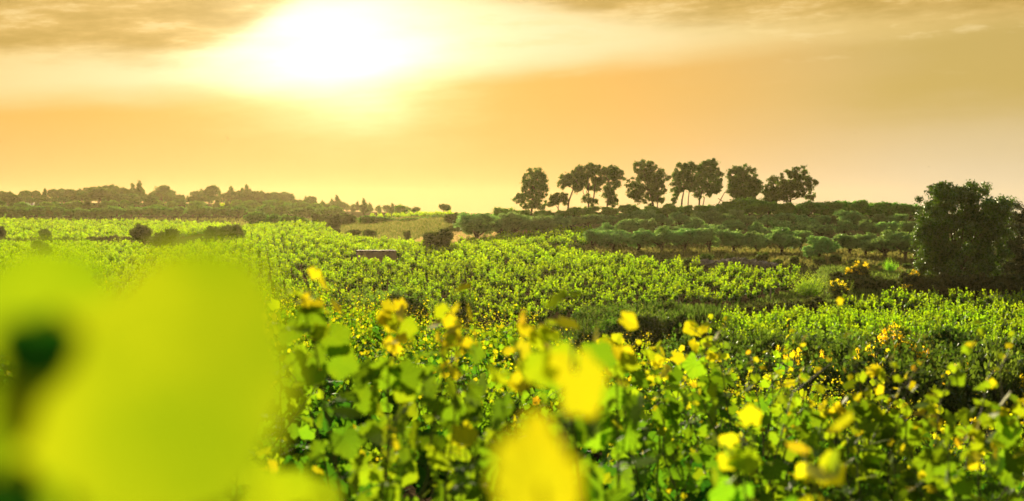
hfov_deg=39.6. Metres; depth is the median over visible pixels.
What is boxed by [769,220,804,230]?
olive tree
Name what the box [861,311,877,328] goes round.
grapevine
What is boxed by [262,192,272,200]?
pine tree
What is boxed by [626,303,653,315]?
shrub
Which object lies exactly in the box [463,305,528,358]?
grapevine
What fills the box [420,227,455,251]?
shrub
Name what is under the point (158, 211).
broadleaf tree
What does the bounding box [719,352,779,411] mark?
grapevine
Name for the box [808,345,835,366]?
broom bush
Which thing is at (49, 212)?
broadleaf tree
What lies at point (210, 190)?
pine tree
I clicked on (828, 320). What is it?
grapevine
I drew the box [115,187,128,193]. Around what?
pine tree
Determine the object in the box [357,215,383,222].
shrub
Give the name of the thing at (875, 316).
grapevine
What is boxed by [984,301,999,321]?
grapevine
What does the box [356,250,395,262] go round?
stone hut
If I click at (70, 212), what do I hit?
broadleaf tree
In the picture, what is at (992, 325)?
grapevine
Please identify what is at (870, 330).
grapevine
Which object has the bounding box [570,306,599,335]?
shrub
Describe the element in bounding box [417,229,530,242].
dry grass
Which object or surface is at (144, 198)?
pine tree
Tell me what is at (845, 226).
olive tree
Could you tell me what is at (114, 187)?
pine tree
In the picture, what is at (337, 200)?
pine tree
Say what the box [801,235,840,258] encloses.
olive tree
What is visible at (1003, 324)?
grapevine
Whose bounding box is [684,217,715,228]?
olive tree
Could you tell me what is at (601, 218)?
olive tree
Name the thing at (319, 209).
broadleaf tree
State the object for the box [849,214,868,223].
olive tree
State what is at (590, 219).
olive tree
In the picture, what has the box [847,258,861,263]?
shrub
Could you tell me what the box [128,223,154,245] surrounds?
round tree
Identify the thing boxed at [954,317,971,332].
grapevine
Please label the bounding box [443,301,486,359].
grapevine
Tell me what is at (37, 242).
shrub
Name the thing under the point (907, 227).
olive tree
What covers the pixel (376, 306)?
grapevine
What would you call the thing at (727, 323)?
grapevine
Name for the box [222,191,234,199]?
pine tree
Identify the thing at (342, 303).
shrub
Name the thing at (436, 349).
grapevine
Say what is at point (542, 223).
olive tree
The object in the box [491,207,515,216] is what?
broadleaf tree
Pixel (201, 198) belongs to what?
pine tree
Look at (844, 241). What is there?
olive tree
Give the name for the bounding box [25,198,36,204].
pine tree
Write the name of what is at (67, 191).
pine tree
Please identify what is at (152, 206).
broadleaf tree
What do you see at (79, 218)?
hedge
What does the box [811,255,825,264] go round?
shrub
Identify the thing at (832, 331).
grapevine
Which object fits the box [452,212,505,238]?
olive tree
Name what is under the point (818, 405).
grapevine
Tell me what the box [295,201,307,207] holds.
broadleaf tree
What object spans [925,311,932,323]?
grapevine
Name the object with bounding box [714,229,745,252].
olive tree
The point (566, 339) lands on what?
grapevine
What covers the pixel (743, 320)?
grapevine
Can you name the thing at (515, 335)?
grapevine
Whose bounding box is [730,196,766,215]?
broadleaf tree
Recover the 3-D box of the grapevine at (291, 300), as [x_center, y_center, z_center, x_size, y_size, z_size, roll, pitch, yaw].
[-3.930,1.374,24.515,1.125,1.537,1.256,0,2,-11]
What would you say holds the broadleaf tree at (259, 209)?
on the ground at (805, 269)
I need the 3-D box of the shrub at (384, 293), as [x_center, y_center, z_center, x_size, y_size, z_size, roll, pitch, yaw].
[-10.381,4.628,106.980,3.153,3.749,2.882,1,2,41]
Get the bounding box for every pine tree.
[0,191,12,197]
[7,195,25,203]
[18,193,30,202]
[19,190,30,194]
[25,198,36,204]
[29,190,40,197]
[35,197,51,202]
[41,188,47,197]
[46,189,59,197]
[53,188,65,201]
[56,197,72,203]
[64,189,77,194]
[67,190,80,201]
[75,192,86,199]
[76,191,85,200]
[79,197,93,209]
[81,186,95,191]
[85,187,115,206]
[99,184,121,191]
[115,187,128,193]
[126,189,139,193]
[129,199,142,205]
[135,180,147,194]
[140,194,159,201]
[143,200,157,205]
[151,185,170,201]
[155,192,166,200]
[164,195,174,201]
[173,199,186,205]
[186,196,197,200]
[189,190,199,196]
[197,188,204,196]
[197,196,210,201]
[202,185,220,203]
[209,195,215,201]
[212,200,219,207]
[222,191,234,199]
[227,186,235,202]
[230,190,243,199]
[239,184,248,201]
[244,189,255,200]
[250,190,265,199]
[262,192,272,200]
[270,191,278,199]
[276,191,294,201]
[291,199,301,202]
[306,196,316,202]
[332,195,341,204]
[337,201,347,207]
[359,198,370,214]
[388,203,395,215]
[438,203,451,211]
[511,167,549,215]
[547,192,568,209]
[555,164,587,208]
[576,162,603,207]
[599,164,626,207]
[623,159,670,207]
[668,161,699,205]
[689,158,724,204]
[718,163,762,202]
[761,175,782,203]
[776,165,818,202]
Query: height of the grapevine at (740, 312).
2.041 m
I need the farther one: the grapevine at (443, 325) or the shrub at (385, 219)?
the shrub at (385, 219)
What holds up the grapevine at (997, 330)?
on the ground at (805, 269)
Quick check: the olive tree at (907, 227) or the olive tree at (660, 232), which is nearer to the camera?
the olive tree at (660, 232)
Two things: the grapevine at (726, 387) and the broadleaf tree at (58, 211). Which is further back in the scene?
the broadleaf tree at (58, 211)
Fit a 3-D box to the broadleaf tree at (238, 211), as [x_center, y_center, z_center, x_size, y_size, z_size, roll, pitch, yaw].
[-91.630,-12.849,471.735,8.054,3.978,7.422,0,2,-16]
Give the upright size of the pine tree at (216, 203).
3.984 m
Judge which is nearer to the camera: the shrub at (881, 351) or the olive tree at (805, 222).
the shrub at (881, 351)
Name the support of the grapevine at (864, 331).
on the ground at (805, 269)
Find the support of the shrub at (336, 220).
on the ground at (805, 269)
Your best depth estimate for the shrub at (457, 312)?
102.57 m
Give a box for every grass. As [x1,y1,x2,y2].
[0,215,442,225]
[340,214,471,243]
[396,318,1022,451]
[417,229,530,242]
[582,240,912,272]
[685,264,925,309]
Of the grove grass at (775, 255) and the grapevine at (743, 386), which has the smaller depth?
the grapevine at (743, 386)
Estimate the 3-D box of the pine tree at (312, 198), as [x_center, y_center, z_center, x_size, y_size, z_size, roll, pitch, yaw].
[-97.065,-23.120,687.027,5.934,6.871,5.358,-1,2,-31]
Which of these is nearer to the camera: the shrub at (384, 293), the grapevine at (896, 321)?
the grapevine at (896, 321)
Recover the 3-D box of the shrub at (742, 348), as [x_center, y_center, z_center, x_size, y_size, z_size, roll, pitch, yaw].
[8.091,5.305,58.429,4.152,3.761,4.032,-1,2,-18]
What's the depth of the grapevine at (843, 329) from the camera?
89.22 m
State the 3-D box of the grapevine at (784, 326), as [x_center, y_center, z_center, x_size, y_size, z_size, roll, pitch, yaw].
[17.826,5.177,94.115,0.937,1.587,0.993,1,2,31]
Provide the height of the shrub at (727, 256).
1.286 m
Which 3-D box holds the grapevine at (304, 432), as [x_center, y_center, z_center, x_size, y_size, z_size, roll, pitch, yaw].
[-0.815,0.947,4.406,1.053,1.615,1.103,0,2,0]
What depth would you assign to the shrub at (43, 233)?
299.56 m
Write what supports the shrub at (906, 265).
on the ground at (805, 269)
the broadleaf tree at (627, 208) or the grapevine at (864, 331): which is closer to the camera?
the grapevine at (864, 331)
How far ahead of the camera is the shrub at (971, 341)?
62.07 m
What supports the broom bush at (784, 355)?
on the ground at (805, 269)
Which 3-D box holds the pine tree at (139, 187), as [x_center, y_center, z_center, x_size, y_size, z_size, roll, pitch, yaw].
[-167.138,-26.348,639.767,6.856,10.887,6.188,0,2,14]
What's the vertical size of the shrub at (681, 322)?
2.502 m
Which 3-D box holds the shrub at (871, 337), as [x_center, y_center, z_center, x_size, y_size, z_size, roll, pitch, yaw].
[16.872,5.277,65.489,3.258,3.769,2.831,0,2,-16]
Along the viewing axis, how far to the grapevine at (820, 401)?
16.85 m
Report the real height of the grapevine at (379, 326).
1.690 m
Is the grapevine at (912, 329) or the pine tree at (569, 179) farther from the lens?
the pine tree at (569, 179)
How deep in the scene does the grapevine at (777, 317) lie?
97.24 m
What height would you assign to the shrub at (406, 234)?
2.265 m
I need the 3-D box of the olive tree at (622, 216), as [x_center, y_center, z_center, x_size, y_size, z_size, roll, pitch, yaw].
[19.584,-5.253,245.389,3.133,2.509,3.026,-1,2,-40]
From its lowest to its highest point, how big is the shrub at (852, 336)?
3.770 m
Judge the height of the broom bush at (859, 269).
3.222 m
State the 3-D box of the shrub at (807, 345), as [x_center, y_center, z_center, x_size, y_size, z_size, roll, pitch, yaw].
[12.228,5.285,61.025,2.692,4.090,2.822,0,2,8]
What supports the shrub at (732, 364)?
on the ground at (805, 269)
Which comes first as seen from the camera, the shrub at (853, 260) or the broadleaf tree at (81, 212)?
the shrub at (853, 260)
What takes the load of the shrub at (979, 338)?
on the ground at (805, 269)
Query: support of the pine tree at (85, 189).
on the ground at (805, 269)
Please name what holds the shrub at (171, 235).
on the ground at (805, 269)
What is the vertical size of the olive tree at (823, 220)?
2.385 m
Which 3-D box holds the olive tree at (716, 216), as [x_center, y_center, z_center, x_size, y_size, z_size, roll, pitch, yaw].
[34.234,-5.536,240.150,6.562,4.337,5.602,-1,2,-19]
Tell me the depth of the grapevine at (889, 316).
100.44 m
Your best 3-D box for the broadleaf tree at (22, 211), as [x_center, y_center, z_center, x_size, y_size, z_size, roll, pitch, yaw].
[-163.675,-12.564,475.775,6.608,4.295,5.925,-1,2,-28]
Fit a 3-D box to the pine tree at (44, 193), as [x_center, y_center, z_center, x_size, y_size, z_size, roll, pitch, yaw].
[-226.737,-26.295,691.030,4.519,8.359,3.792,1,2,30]
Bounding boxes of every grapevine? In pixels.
[0,243,293,500]
[237,266,530,500]
[238,324,380,500]
[245,340,607,500]
[268,349,389,481]
[280,294,309,340]
[281,278,338,340]
[281,289,399,448]
[282,288,313,314]
[286,311,303,345]
[290,311,362,350]
[291,304,377,355]
[296,278,349,324]
[312,292,410,395]
[313,315,461,481]
[320,287,402,363]
[327,284,384,337]
[336,295,391,328]
[344,282,444,373]
[346,293,404,324]
[347,296,415,328]
[369,325,591,500]
[385,300,447,341]
[387,315,490,372]
[402,308,477,359]
[406,310,435,332]
[411,293,542,423]
[431,304,467,341]
[432,290,531,391]
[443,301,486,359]
[462,316,650,490]
[463,303,561,388]
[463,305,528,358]
[476,288,656,500]
[502,356,615,448]
[503,312,568,349]
[535,328,656,461]
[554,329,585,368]
[573,314,841,500]
[595,316,835,500]
[604,331,650,370]
[605,337,672,390]
[607,356,662,421]
[608,332,672,407]
[609,318,846,490]
[628,360,748,432]
[657,362,745,407]
[669,356,737,391]
[703,382,763,416]
[707,404,852,500]
[710,319,727,333]
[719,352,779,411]
[720,310,737,326]
[721,306,737,323]
[723,313,740,334]
[725,378,780,407]
[727,372,770,401]
[730,305,747,331]
[732,297,1023,500]
[736,366,853,470]
[737,312,749,328]
[738,360,828,411]
[740,313,758,328]
[741,318,757,334]
[742,314,764,336]
[751,321,772,339]
[752,307,770,324]
[757,311,769,327]
[764,318,778,330]
[765,304,779,320]
[765,323,780,338]
[767,305,786,327]
[772,326,782,335]
[773,317,788,332]
[777,303,790,319]
[778,380,850,434]
[783,306,797,324]
[783,370,850,435]
[784,324,802,334]
[789,317,798,328]
[792,305,805,319]
[793,320,807,333]
[795,316,813,333]
[798,310,808,323]
[799,348,985,500]
[804,310,818,329]
[812,314,830,335]
[812,320,1023,500]
[819,308,833,321]
[825,309,838,327]
[826,323,839,338]
[827,316,847,332]
[830,304,845,323]
[835,324,853,335]
[839,312,854,329]
[844,308,857,320]
[845,324,863,336]
[849,309,863,327]
[854,323,873,340]
[859,306,870,321]
[859,320,877,334]
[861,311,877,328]
[864,309,877,322]
[866,316,880,335]
[879,319,895,334]
[881,311,893,328]
[886,311,899,322]
[890,313,904,325]
[892,317,908,337]
[894,401,1023,500]
[896,309,912,325]
[901,321,915,336]
[904,415,982,471]
[908,308,921,321]
[909,319,923,336]
[910,315,924,329]
[912,312,925,323]
[916,316,930,332]
[918,324,932,333]
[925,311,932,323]
[928,309,946,324]
[933,316,946,330]
[935,304,949,319]
[937,313,952,325]
[940,413,1023,499]
[945,311,958,324]
[951,307,963,324]
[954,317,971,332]
[960,309,976,324]
[962,306,976,317]
[964,316,983,338]
[971,311,990,329]
[976,310,989,323]
[978,322,990,337]
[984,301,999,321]
[984,330,995,340]
[986,319,999,334]
[990,310,1001,325]
[990,315,997,326]
[992,323,1005,337]
[997,312,1013,333]
[1005,325,1021,339]
[1008,314,1023,334]
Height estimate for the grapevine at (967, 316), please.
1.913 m
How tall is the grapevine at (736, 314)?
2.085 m
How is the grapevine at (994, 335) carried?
on the ground at (805, 269)
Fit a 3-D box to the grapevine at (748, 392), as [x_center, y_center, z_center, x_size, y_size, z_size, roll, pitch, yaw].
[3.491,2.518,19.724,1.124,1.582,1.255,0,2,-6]
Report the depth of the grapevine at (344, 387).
9.17 m
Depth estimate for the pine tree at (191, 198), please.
584.62 m
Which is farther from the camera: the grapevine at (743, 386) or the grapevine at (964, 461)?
the grapevine at (743, 386)
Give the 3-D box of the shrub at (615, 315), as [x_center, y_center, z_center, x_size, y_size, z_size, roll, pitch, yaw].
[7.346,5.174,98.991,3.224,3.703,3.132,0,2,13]
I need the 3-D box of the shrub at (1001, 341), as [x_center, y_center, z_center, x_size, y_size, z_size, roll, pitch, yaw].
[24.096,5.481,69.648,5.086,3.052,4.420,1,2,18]
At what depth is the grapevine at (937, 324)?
95.06 m
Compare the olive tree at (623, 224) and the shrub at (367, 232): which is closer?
the olive tree at (623, 224)
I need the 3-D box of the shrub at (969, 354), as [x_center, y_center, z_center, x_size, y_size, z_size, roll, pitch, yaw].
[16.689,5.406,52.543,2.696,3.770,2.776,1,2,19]
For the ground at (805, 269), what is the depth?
169.84 m
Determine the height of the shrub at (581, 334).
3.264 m
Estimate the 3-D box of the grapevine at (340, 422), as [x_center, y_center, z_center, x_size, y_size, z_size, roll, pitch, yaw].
[-1.157,1.037,6.562,1.312,1.493,1.219,1,2,30]
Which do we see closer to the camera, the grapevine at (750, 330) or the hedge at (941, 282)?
the grapevine at (750, 330)
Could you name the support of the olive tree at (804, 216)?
on the ground at (805, 269)
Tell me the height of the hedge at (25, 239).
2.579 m
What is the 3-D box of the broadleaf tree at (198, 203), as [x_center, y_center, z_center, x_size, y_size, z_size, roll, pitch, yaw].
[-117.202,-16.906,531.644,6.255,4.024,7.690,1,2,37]
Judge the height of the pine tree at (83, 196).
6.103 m
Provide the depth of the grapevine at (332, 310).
27.07 m
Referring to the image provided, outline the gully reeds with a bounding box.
[571,300,722,347]
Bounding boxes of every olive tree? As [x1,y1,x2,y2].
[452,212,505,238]
[482,213,513,235]
[496,212,533,232]
[522,214,563,231]
[550,214,570,226]
[565,215,576,226]
[570,214,598,228]
[583,229,610,249]
[588,220,617,230]
[594,228,630,250]
[595,214,616,223]
[614,218,639,234]
[616,213,630,221]
[623,228,659,250]
[627,209,657,220]
[627,218,658,232]
[638,222,672,251]
[655,214,675,225]
[662,228,699,251]
[667,224,685,230]
[669,211,690,224]
[683,210,712,223]
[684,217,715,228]
[688,227,721,252]
[704,205,736,224]
[705,223,730,236]
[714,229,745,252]
[721,219,746,231]
[722,209,744,222]
[736,231,769,253]
[742,215,760,224]
[746,221,773,235]
[759,214,774,228]
[762,226,800,253]
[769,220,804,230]
[773,212,800,223]
[793,214,817,223]
[795,230,813,248]
[797,215,820,230]
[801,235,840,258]
[805,223,835,236]
[815,215,830,224]
[831,233,860,253]
[833,210,860,222]
[834,220,855,233]
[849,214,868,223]
[852,217,877,233]
[852,232,878,255]
[859,226,900,257]
[870,213,889,223]
[875,221,903,232]
[883,231,921,259]
[886,214,907,222]
[897,221,918,233]
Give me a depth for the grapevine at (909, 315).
104.19 m
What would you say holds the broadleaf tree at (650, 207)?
on the ground at (805, 269)
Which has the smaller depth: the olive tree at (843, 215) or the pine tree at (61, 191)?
the olive tree at (843, 215)
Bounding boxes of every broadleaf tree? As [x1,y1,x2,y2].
[0,205,8,216]
[8,206,18,216]
[13,202,31,207]
[13,207,31,217]
[27,206,47,217]
[45,206,54,216]
[50,205,65,217]
[51,201,65,207]
[62,207,79,216]
[67,200,83,208]
[74,207,89,217]
[87,208,102,218]
[99,207,114,218]
[107,205,124,217]
[123,206,140,217]
[137,206,150,216]
[146,204,165,213]
[150,206,170,216]
[164,201,179,207]
[166,206,185,216]
[185,201,202,208]
[186,206,204,217]
[190,200,206,205]
[191,205,205,216]
[202,206,220,215]
[215,206,232,216]
[225,206,247,216]
[255,206,266,213]
[262,200,276,206]
[271,205,290,214]
[289,207,303,216]
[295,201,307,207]
[298,206,316,217]
[308,203,322,207]
[315,206,323,213]
[318,205,344,216]
[394,204,408,213]
[410,207,420,212]
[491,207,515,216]
[506,210,531,215]
[533,209,553,215]
[555,210,566,215]
[565,206,581,215]
[571,206,601,215]
[601,207,620,216]
[618,204,639,214]
[640,205,659,214]
[658,203,677,216]
[677,204,692,214]
[690,205,709,212]
[707,203,721,208]
[715,199,745,213]
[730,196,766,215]
[757,200,780,214]
[771,202,796,213]
[793,200,828,216]
[821,200,853,218]
[837,200,868,211]
[849,200,869,214]
[865,201,896,215]
[886,202,907,216]
[899,203,924,219]
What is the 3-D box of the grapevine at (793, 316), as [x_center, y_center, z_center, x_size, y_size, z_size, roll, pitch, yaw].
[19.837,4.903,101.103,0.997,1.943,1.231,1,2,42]
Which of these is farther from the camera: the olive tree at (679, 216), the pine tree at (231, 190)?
the pine tree at (231, 190)
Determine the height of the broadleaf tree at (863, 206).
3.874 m
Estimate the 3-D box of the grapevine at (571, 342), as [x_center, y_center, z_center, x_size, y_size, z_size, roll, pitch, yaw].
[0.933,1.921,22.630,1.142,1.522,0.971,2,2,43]
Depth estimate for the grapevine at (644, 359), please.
18.36 m
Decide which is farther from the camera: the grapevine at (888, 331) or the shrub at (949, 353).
the grapevine at (888, 331)
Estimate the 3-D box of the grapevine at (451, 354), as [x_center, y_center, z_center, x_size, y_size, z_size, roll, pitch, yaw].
[-0.335,1.159,11.209,1.227,1.648,1.162,0,2,2]
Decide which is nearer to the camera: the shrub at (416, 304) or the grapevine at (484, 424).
the grapevine at (484, 424)
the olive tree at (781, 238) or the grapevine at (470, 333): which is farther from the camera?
the olive tree at (781, 238)
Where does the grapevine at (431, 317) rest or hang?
on the ground at (805, 269)
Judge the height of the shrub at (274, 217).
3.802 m
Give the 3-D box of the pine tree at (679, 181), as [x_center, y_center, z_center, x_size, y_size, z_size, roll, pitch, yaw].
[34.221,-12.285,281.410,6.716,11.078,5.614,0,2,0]
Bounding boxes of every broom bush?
[768,334,812,367]
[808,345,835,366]
[824,277,854,298]
[842,259,874,276]
[852,339,902,363]
[877,317,941,368]
[896,268,918,290]
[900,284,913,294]
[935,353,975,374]
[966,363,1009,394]
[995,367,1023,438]
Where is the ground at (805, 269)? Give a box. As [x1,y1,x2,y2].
[1,203,1023,500]
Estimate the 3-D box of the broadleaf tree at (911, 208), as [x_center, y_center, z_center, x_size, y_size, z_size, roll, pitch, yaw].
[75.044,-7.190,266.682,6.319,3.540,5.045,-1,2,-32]
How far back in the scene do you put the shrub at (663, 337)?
88.82 m
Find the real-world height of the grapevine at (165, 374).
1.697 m
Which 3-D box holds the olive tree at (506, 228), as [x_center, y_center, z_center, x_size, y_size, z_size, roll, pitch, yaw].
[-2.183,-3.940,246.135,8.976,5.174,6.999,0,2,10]
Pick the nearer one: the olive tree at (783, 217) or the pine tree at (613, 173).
the olive tree at (783, 217)
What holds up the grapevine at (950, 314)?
on the ground at (805, 269)
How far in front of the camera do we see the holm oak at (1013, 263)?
142.31 m
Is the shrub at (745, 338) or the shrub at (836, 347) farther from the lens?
the shrub at (745, 338)
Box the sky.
[0,0,1023,212]
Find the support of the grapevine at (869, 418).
on the ground at (805, 269)
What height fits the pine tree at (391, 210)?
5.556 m
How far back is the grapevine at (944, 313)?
105.25 m
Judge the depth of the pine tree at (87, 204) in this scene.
531.50 m
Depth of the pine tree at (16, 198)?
588.83 m
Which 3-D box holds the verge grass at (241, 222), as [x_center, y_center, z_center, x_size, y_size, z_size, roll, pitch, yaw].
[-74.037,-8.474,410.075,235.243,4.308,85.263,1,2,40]
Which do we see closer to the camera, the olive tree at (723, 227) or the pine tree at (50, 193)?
the olive tree at (723, 227)
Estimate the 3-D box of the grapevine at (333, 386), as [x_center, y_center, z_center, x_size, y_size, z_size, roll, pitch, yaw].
[-1.538,1.111,11.002,1.238,1.601,1.274,1,2,28]
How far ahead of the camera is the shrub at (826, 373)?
46.74 m
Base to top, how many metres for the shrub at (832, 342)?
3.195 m
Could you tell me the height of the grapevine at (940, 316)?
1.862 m
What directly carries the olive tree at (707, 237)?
on the ground at (805, 269)
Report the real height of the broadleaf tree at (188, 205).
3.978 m
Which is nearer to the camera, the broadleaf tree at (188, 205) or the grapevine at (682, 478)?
the grapevine at (682, 478)
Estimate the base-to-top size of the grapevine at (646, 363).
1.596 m
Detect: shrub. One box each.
[0,226,6,239]
[30,239,50,245]
[38,228,52,238]
[149,227,180,247]
[204,225,223,241]
[216,223,245,240]
[242,211,268,224]
[263,213,280,223]
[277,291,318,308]
[279,214,299,222]
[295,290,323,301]
[296,217,311,222]
[310,213,326,222]
[321,214,346,226]
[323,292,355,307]
[327,293,366,319]
[342,214,358,223]
[342,294,377,309]
[344,229,361,235]
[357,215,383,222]
[358,287,387,306]
[362,229,377,236]
[365,286,417,312]
[379,217,398,221]
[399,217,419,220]
[403,230,411,238]
[403,291,434,326]
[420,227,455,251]
[424,296,467,327]
[425,297,451,310]
[440,212,468,223]
[442,291,477,331]
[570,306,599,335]
[571,305,613,333]
[573,316,602,352]
[580,313,641,349]
[590,311,622,321]
[601,299,640,319]
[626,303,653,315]
[628,307,666,351]
[653,315,669,350]
[655,296,684,312]
[659,327,725,369]
[660,312,679,343]
[662,313,742,355]
[662,333,743,369]
[662,343,734,393]
[664,310,697,335]
[667,345,768,393]
[681,258,694,266]
[698,252,713,259]
[711,333,782,370]
[724,254,733,258]
[724,355,763,374]
[726,325,766,353]
[728,334,802,354]
[729,346,822,395]
[734,348,796,372]
[749,322,807,363]
[754,251,769,260]
[764,325,844,348]
[772,258,782,264]
[778,327,821,360]
[778,351,868,406]
[787,268,830,297]
[789,255,799,263]
[792,330,851,344]
[794,332,846,358]
[799,331,869,366]
[808,342,863,369]
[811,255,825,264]
[814,341,916,414]
[816,323,872,345]
[827,254,842,262]
[833,329,910,362]
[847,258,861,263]
[848,323,894,348]
[854,334,931,352]
[877,261,888,266]
[883,257,898,272]
[887,336,947,370]
[888,351,922,373]
[892,339,994,443]
[894,352,966,377]
[901,262,912,268]
[901,332,959,354]
[915,315,990,349]
[915,338,980,364]
[927,338,966,368]
[940,342,1015,356]
[940,348,997,374]
[942,325,1003,346]
[950,328,1023,369]
[959,334,1012,386]
[972,329,1018,350]
[980,331,1023,436]
[987,326,1023,357]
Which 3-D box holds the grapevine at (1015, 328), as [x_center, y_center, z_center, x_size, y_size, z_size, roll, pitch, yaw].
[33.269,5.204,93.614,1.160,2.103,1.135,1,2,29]
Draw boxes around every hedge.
[0,216,234,222]
[0,236,78,243]
[86,234,133,242]
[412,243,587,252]
[720,296,827,322]
[828,268,897,290]
[895,270,1023,296]
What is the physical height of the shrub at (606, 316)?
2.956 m
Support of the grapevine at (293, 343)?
on the ground at (805, 269)
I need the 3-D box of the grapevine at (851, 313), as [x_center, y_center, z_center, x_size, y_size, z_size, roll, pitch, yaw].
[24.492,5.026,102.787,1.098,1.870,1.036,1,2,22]
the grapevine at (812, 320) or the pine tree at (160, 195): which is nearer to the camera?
the grapevine at (812, 320)
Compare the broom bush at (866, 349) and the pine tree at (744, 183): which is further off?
the pine tree at (744, 183)
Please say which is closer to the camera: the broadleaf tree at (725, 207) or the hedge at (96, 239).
the broadleaf tree at (725, 207)
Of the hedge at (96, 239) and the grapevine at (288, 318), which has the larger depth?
the hedge at (96, 239)
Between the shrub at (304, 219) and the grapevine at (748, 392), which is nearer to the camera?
the grapevine at (748, 392)
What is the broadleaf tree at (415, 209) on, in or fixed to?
on the ground at (805, 269)
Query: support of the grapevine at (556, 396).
on the ground at (805, 269)
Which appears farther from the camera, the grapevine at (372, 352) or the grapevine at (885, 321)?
the grapevine at (885, 321)
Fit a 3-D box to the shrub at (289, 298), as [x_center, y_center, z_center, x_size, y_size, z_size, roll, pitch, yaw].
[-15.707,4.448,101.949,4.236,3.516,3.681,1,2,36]
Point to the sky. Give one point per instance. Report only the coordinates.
(425, 105)
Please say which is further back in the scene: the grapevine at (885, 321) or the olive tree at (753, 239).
the olive tree at (753, 239)
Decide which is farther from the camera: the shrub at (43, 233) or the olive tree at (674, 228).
the shrub at (43, 233)
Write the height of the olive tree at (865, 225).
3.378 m
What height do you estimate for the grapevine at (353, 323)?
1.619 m
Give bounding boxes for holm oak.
[908,179,1022,278]
[991,198,1023,277]
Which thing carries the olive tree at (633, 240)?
on the ground at (805, 269)
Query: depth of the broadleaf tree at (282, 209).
476.27 m
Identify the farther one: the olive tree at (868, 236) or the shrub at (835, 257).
the olive tree at (868, 236)
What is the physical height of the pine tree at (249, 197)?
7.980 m
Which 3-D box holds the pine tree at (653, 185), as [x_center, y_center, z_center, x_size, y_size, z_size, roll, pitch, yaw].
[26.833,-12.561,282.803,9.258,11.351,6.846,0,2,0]
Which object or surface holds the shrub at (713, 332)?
on the ground at (805, 269)
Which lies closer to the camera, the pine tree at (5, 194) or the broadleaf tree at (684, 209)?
the broadleaf tree at (684, 209)
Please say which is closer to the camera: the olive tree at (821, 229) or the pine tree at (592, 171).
the olive tree at (821, 229)
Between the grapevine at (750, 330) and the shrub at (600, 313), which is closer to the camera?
the grapevine at (750, 330)
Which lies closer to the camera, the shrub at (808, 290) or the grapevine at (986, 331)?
the grapevine at (986, 331)
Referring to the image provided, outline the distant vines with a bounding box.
[0,203,1023,322]
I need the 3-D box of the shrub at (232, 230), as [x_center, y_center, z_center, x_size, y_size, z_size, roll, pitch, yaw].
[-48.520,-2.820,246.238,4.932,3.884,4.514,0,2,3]
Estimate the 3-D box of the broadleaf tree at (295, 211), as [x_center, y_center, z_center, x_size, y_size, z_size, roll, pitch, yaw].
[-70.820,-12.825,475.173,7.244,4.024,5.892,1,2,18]
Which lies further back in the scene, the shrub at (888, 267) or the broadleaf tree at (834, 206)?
the broadleaf tree at (834, 206)
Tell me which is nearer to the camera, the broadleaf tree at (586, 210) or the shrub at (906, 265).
the shrub at (906, 265)
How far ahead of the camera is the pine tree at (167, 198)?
589.68 m
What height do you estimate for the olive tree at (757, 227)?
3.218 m
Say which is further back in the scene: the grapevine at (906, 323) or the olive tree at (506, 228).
the olive tree at (506, 228)
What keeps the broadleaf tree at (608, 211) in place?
on the ground at (805, 269)
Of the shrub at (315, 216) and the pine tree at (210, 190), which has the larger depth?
the pine tree at (210, 190)
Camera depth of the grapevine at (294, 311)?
22.59 m
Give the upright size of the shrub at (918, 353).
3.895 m
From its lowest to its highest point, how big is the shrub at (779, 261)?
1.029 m
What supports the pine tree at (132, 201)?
on the ground at (805, 269)
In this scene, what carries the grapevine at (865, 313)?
on the ground at (805, 269)
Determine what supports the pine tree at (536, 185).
on the ground at (805, 269)
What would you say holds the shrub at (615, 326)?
on the ground at (805, 269)
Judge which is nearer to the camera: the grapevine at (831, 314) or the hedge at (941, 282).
the grapevine at (831, 314)
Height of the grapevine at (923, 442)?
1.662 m
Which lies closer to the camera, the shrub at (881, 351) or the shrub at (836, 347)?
the shrub at (836, 347)
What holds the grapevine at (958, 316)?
on the ground at (805, 269)
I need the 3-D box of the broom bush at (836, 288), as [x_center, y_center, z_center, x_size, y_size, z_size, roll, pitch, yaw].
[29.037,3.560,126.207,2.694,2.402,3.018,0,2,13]
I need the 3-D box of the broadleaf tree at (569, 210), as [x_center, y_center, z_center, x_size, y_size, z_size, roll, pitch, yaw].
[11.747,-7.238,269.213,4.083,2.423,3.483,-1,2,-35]
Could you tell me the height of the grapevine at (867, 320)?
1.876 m
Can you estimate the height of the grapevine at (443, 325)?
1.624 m
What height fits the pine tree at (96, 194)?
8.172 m
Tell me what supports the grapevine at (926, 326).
on the ground at (805, 269)
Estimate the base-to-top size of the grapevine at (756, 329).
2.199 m
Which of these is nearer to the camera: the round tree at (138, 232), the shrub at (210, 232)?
the round tree at (138, 232)
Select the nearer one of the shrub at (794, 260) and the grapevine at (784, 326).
the grapevine at (784, 326)
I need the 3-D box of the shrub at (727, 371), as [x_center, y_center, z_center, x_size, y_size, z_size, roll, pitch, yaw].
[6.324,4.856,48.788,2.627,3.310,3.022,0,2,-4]
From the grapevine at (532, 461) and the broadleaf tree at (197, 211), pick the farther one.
the broadleaf tree at (197, 211)
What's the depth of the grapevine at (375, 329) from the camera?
17.15 m
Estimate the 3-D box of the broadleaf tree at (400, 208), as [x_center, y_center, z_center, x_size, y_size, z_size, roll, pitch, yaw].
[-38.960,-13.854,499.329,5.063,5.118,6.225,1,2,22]

